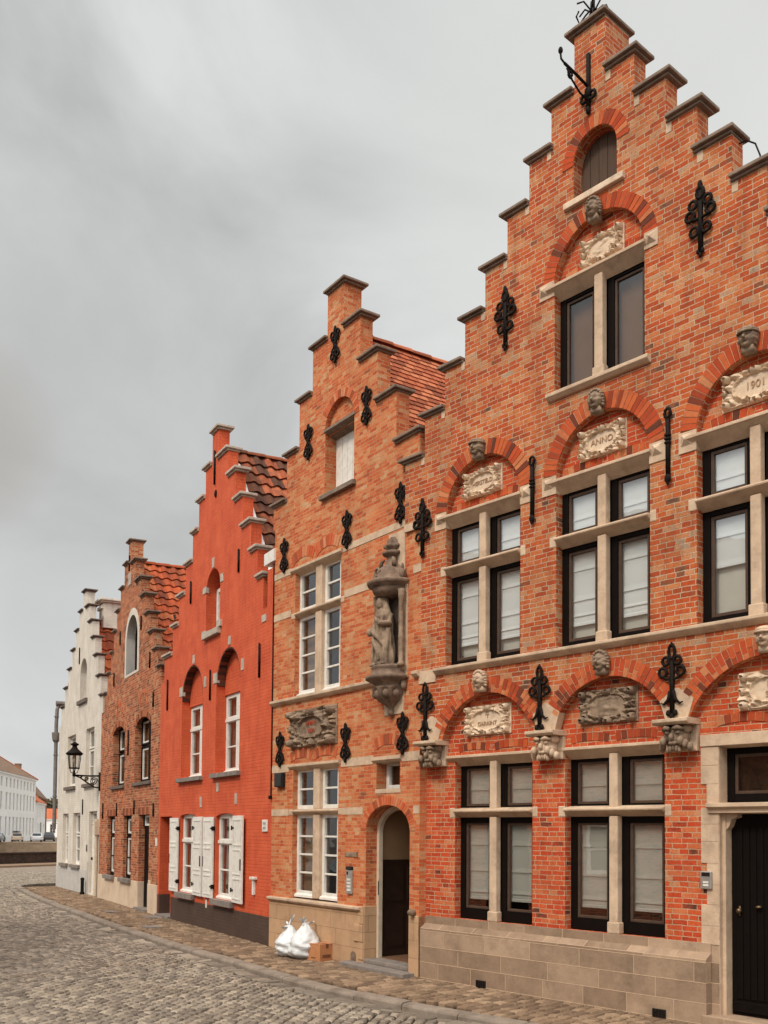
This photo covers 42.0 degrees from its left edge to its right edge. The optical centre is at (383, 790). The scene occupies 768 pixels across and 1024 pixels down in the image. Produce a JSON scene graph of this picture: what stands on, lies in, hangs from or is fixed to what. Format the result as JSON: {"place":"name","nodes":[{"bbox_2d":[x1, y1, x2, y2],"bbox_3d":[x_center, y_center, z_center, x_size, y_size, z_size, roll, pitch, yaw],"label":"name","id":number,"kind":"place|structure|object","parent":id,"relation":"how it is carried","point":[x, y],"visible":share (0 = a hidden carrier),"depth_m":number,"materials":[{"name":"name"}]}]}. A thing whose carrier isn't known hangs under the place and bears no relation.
{"place":"outdoors","nodes":[
{"label":"outdoors","id":0,"kind":"place"},
{"bbox_2d":[0,866,55,871],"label":"road","id":1,"kind":"structure","parent":0,"point":[47,868],"depth_m":50.37,"materials":[{"name":"beige stone"}]},
{"bbox_2d":[0,862,56,867],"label":"canal pavement","id":2,"kind":"structure","parent":0,"point":[27,865],"depth_m":54.08,"materials":[{"name":"beige stone"}]},
{"bbox_2d":[0,851,56,863],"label":"parapet wall","id":3,"kind":"structure","parent":2,"relation":"on","point":[24,857],"depth_m":56.12,"materials":[{"name":"brick"}]},
{"bbox_2d":[15,763,47,831],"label":"house","id":4,"kind":"structure","parent":0,"point":[41,796],"depth_m":221.93,"materials":[{"name":"white paint"}]},
{"bbox_2d":[9,837,56,841],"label":"quay","id":5,"kind":"structure","parent":0,"point":[38,840],"depth_m":170.25,"materials":[{"name":"stone"}]},
{"bbox_2d":[0,833,5,841],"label":"parked car","id":6,"kind":"object","parent":5,"relation":"on","point":[2,837],"visible":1,"depth_m":157.90,"materials":[{"name":"silver metal"}]},
{"bbox_2d":[11,833,22,841],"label":"parked car","id":7,"kind":"object","parent":5,"relation":"on","point":[16,836],"visible":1,"depth_m":158.97,"materials":[{"name":"beige paint"}]},
{"bbox_2d":[0,756,38,841],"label":"house","id":8,"kind":"structure","parent":5,"relation":"on","point":[17,796],"depth_m":172.10,"materials":[{"name":"white paint"}]},
{"bbox_2d":[0,842,56,851],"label":"quay wall","id":9,"kind":"structure","parent":5,"relation":"on","point":[27,846],"depth_m":157.32,"materials":[{"name":"stone"}]},
{"bbox_2d":[30,833,41,841],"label":"parked car","id":10,"kind":"object","parent":5,"relation":"on","point":[35,836],"visible":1,"depth_m":164.02,"materials":[{"name":"white paint"}]},
{"bbox_2d":[43,832,54,840],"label":"parked car","id":11,"kind":"object","parent":5,"relation":"on","point":[49,836],"visible":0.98,"depth_m":170.47,"materials":[{"name":"grey paint"}]},
{"bbox_2d":[47,797,57,808],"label":"tree","id":12,"kind":"object","parent":5,"relation":"on","point":[49,804],"visible":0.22,"depth_m":275.02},
{"bbox_2d":[35,796,46,839],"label":"house","id":13,"kind":"structure","parent":0,"point":[40,804],"depth_m":195.77,"materials":[{"name":"white paint"}]},
{"bbox_2d":[46,809,57,836],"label":"house","id":14,"kind":"structure","parent":0,"point":[49,822],"depth_m":263.88,"materials":[{"name":"white paint"}]},
{"bbox_2d":[0,871,481,1023],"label":"cobbled road","id":15,"kind":"structure","parent":0,"point":[57,966],"depth_m":12.74,"materials":[{"name":"stone"}]},
{"bbox_2d":[24,886,692,1023],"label":"paving setts","id":16,"kind":"structure","parent":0,"point":[499,1003],"depth_m":12.95,"materials":[{"name":"brown stone"}]},
{"bbox_2d":[80,877,84,894],"bbox_3d":[-8.889,2.799,29.459,0.133,0.510,0.140,2,-3,-29],"label":"foot post","id":17,"kind":"object","parent":16,"relation":"on","point":[82,886],"visible":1,"depth_m":29.42,"materials":[{"name":"black metal"}]},
{"bbox_2d":[141,925,161,928],"bbox_3d":[-4.583,2.683,19.704,0.300,0.036,0.400,2,-3,-29],"label":"manhole cover","id":18,"kind":"object","parent":16,"relation":"on","point":[150,926],"visible":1,"depth_m":19.64,"materials":[{"name":"grey metal"}]},
{"bbox_2d":[144,915,161,918],"bbox_3d":[-5.067,2.771,21.945,0.300,0.036,0.500,2,-3,-29],"label":"manhole cover","id":19,"kind":"object","parent":16,"relation":"on","point":[153,916],"visible":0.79,"depth_m":21.91,"materials":[{"name":"grey metal"}]},
{"bbox_2d":[275,914,295,956],"bbox_3d":[-1.458,2.208,15.345,0.436,0.640,0.458,1,-2,-17],"label":"rubbish bag","id":20,"kind":"object","parent":16,"relation":"on","point":[283,940],"visible":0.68,"depth_m":15.21,"materials":[{"name":"white plastic"}]},
{"bbox_2d":[287,916,319,958],"bbox_3d":[-1.200,2.209,15.104,0.507,0.628,0.538,2,-3,-34],"label":"rubbish bag","id":21,"kind":"object","parent":16,"relation":"on","point":[303,936],"visible":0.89,"depth_m":14.94,"materials":[{"name":"white plastic"}]},
{"bbox_2d":[307,942,332,961],"bbox_3d":[-0.945,2.395,14.904,0.284,0.256,0.310,3,-3,-44],"label":"cardboard box","id":22,"kind":"object","parent":16,"relation":"on","point":[320,951],"visible":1,"depth_m":14.79,"materials":[{"name":"brown cardboard"}]},
{"bbox_2d":[0,0,767,798],"label":"sky","id":23,"kind":"structure","parent":0,"point":[184,184],"materials":[{"name":"grey"}]},
{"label":"road","id":24,"kind":"structure","parent":0,"visible":0},
{"bbox_2d":[52,588,120,896],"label":"stepped gable house","id":25,"kind":"structure","parent":24,"relation":"on","point":[78,817],"depth_m":30.73,"materials":[{"name":"paint"}]},
{"bbox_2d":[65,814,68,862],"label":"window","id":26,"kind":"structure","parent":25,"relation":"in","point":[67,815],"depth_m":32.74,"materials":[{"name":"white paint"}]},
{"bbox_2d":[71,736,75,785],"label":"window","id":27,"kind":"structure","parent":25,"relation":"in","point":[74,737],"depth_m":32.35,"materials":[{"name":"white paint"}]},
{"bbox_2d":[76,813,79,863],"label":"window","id":28,"kind":"structure","parent":25,"relation":"in","point":[78,814],"depth_m":31.34,"materials":[{"name":"white paint"}]},
{"bbox_2d":[66,742,100,790],"bbox_3d":[-8.475,-0.699,28.157,0.960,1.360,0.480,2,-3,-29],"label":"street lamp","id":29,"kind":"object","parent":25,"relation":"attached to","point":[74,751],"visible":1,"depth_m":28.04,"materials":[{"name":"black metal"}]},
{"bbox_2d":[89,728,93,782],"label":"window","id":30,"kind":"structure","parent":25,"relation":"in","point":[91,730],"depth_m":30.05,"materials":[{"name":"white paint"}]},
{"bbox_2d":[91,826,93,892],"bbox_3d":[-8.372,1.995,29.007,0.110,1.990,0.980,2,-3,-29],"label":"front door","id":31,"kind":"structure","parent":25,"relation":"in","point":[92,858],"depth_m":29.28,"materials":[{"name":"white paint"}]},
{"bbox_2d":[97,538,185,913],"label":"stepped gable house","id":32,"kind":"structure","parent":24,"relation":"on","point":[147,612],"depth_m":25.16,"materials":[{"name":"brown brick"}]},
{"bbox_2d":[110,816,114,874],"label":"window","id":33,"kind":"structure","parent":32,"relation":"in","point":[113,817],"depth_m":27.22,"materials":[{"name":"white paint"}]},
{"bbox_2d":[118,727,124,784],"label":"window","id":34,"kind":"structure","parent":32,"relation":"in","point":[121,731],"depth_m":26.94,"materials":[{"name":"white paint"}]},
{"bbox_2d":[126,816,131,877],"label":"window","id":35,"kind":"structure","parent":32,"relation":"in","point":[129,818],"depth_m":25.53,"materials":[{"name":"white paint"}]},
{"bbox_2d":[135,629,137,669],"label":"window","id":36,"kind":"structure","parent":32,"relation":"in","point":[136,629],"depth_m":25.80,"materials":[{"name":"white paint"}]},
{"bbox_2d":[141,717,150,781],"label":"window","id":37,"kind":"structure","parent":32,"relation":"in","point":[143,743],"depth_m":24.65,"materials":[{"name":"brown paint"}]},
{"bbox_2d":[143,815,148,906],"bbox_3d":[-5.554,1.671,23.703,0.100,2.190,0.960,2,-3,-27],"label":"front door","id":38,"kind":"structure","parent":32,"relation":"in","point":[146,858],"depth_m":23.92,"materials":[{"name":"brown paint"}]},
{"bbox_2d":[154,423,286,946],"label":"stepped gable house","id":39,"kind":"structure","parent":24,"relation":"on","point":[215,793],"depth_m":19.21,"materials":[{"name":"red paint"}]},
{"bbox_2d":[180,814,194,892],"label":"window","id":40,"kind":"structure","parent":39,"relation":"in","point":[185,840],"depth_m":20.99,"materials":[{"name":"white paint"}]},
{"bbox_2d":[189,704,202,776],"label":"window","id":41,"kind":"structure","parent":39,"relation":"in","point":[199,709],"depth_m":21.16,"materials":[{"name":"white paint"}]},
{"bbox_2d":[216,588,219,620],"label":"window","id":42,"kind":"structure","parent":39,"relation":"in","point":[218,591],"depth_m":19.95,"materials":[{"name":"white paint"}]},
{"bbox_2d":[216,814,233,900],"bbox_3d":[-2.870,1.221,18.653,0.179,1.600,1.020,2,-3,-29],"label":"window","id":43,"kind":"structure","parent":39,"relation":"in","point":[228,841],"depth_m":18.99,"materials":[{"name":"white paint"}]},
{"bbox_2d":[224,692,239,771],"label":"window","id":44,"kind":"structure","parent":39,"relation":"in","point":[235,719],"depth_m":19.23,"materials":[{"name":"white paint"}]},
{"bbox_2d":[262,820,267,831],"bbox_3d":[-2.009,0.584,16.854,0.024,0.200,0.220,2,-3,-29],"label":"doorbell panel","id":45,"kind":"object","parent":39,"relation":"attached to","point":[264,825],"visible":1,"depth_m":16.82,"materials":[{"name":"white paint"}]},
{"bbox_2d":[15,883,538,1023],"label":"kerb","id":46,"kind":"structure","parent":24,"relation":"on","point":[405,1005],"depth_m":13.12,"materials":[{"name":"stone"}]},
{"bbox_2d":[266,274,447,978],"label":"stepped gable house","id":47,"kind":"structure","parent":24,"relation":"on","point":[347,753],"depth_m":14.87,"materials":[{"name":"brick"}]},
{"bbox_2d":[274,773,284,786],"bbox_3d":[-1.708,-0.179,16.359,0.080,0.230,0.260,2,-3,-34],"label":"junction box","id":48,"kind":"object","parent":47,"relation":"attached to","point":[279,779],"visible":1,"depth_m":16.28,"materials":[{"name":"black plastic"}]},
{"bbox_2d":[294,768,338,900],"bbox_3d":[-0.974,0.649,15.535,0.179,2.040,1.380,2,-3,-34],"label":"window","id":49,"kind":"structure","parent":47,"relation":"in","point":[307,892],"depth_m":15.85,"materials":[{"name":"white paint"}]},
{"bbox_2d":[296,560,340,695],"bbox_3d":[-0.944,-2.538,15.662,0.179,2.020,1.390,2,-3,-34],"label":"window","id":50,"kind":"structure","parent":47,"relation":"in","point":[310,655],"depth_m":15.96,"materials":[{"name":"white paint"}]},
{"bbox_2d":[336,430,353,486],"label":"shuttered window","id":51,"kind":"structure","parent":47,"relation":"in","point":[344,445],"depth_m":15.42,"materials":[{"name":"white paint"}]},
{"bbox_2d":[346,866,352,893],"bbox_3d":[-0.503,1.296,14.556,0.045,0.395,0.150,2,-3,-34],"label":"intercom","id":52,"kind":"object","parent":47,"relation":"attached to","point":[349,879],"visible":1,"depth_m":14.53,"materials":[{"name":"metal"}]},
{"bbox_2d":[345,852,357,856],"bbox_3d":[-0.480,0.924,14.566,0.018,0.070,0.340,2,-3,-35],"label":"name plate","id":53,"kind":"object","parent":47,"relation":"attached to","point":[351,854],"visible":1,"depth_m":14.55,"materials":[{"name":"stone"}]},
{"bbox_2d":[367,597,396,666],"bbox_3d":[-0.003,-2.220,13.776,0.316,0.996,0.437,2,-3,-34],"label":"saint statue","id":54,"kind":"object","parent":47,"relation":"on","point":[383,649],"visible":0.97,"depth_m":13.67,"materials":[{"name":"stone"}]},
{"bbox_2d":[386,764,399,788],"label":"window","id":55,"kind":"structure","parent":47,"relation":"in","point":[389,778],"depth_m":14.16,"materials":[{"name":"white paint"}]},
{"bbox_2d":[397,0,767,1023],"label":"stepped gable house","id":56,"kind":"structure","parent":24,"relation":"on","point":[587,492],"depth_m":11.20,"materials":[{"name":"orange brick"}]},
{"bbox_2d":[451,508,520,664],"bbox_3d":[1.354,-2.555,12.637,0.129,1.895,1.270,3,-3,-41],"label":"window","id":57,"kind":"structure","parent":56,"relation":"in","point":[505,528],"depth_m":12.54,"materials":[{"name":"grey glass"}]},
{"bbox_2d":[460,762,532,924],"bbox_3d":[1.453,0.620,12.490,0.089,2.010,1.290,3,-3,-41],"label":"window","id":58,"kind":"structure","parent":56,"relation":"in","point":[517,778],"depth_m":12.40,"materials":[{"name":"brown paint"}]},
{"bbox_2d":[560,261,644,388],"bbox_3d":[2.546,-5.263,11.417,0.129,1.185,1.240,3,-3,-41],"label":"window","id":59,"kind":"structure","parent":56,"relation":"in","point":[626,289],"depth_m":11.34,"materials":[{"name":"grey glass"}]},
{"bbox_2d":[562,468,649,646],"bbox_3d":[2.553,-2.601,11.275,0.129,1.895,1.270,3,-3,-41],"label":"window","id":60,"kind":"structure","parent":56,"relation":"in","point":[630,494],"depth_m":11.17,"materials":[{"name":"grey glass"}]},
{"bbox_2d":[571,754,664,937],"bbox_3d":[2.639,0.575,11.145,0.089,2.010,1.320,3,-3,-41],"label":"window","id":61,"kind":"structure","parent":56,"relation":"in","point":[643,776],"depth_m":11.05,"materials":[{"name":"brown paint"}]},
{"bbox_2d":[700,871,711,888],"bbox_3d":[3.269,0.904,10.141,0.034,0.180,0.124,3,-3,-41],"label":"intercom","id":62,"kind":"object","parent":56,"relation":"attached to","point":[706,879],"visible":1,"depth_m":10.13,"materials":[{"name":"metal"}]},
{"bbox_2d":[701,872,709,875],"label":"camera window","id":63,"kind":"structure","parent":62,"relation":"in","point":[702,873],"depth_m":10.13,"materials":[{"name":"black glass"}]},
{"bbox_2d":[703,432,767,622],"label":"window","id":64,"kind":"structure","parent":56,"relation":"in","point":[726,531],"depth_m":10.21,"materials":[{"name":"grey glass"}]},
{"bbox_2d":[732,814,767,1018],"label":"front door","id":65,"kind":"structure","parent":56,"relation":"in","point":[749,832],"depth_m":9.96,"materials":[{"name":"black paint"}]}
]}

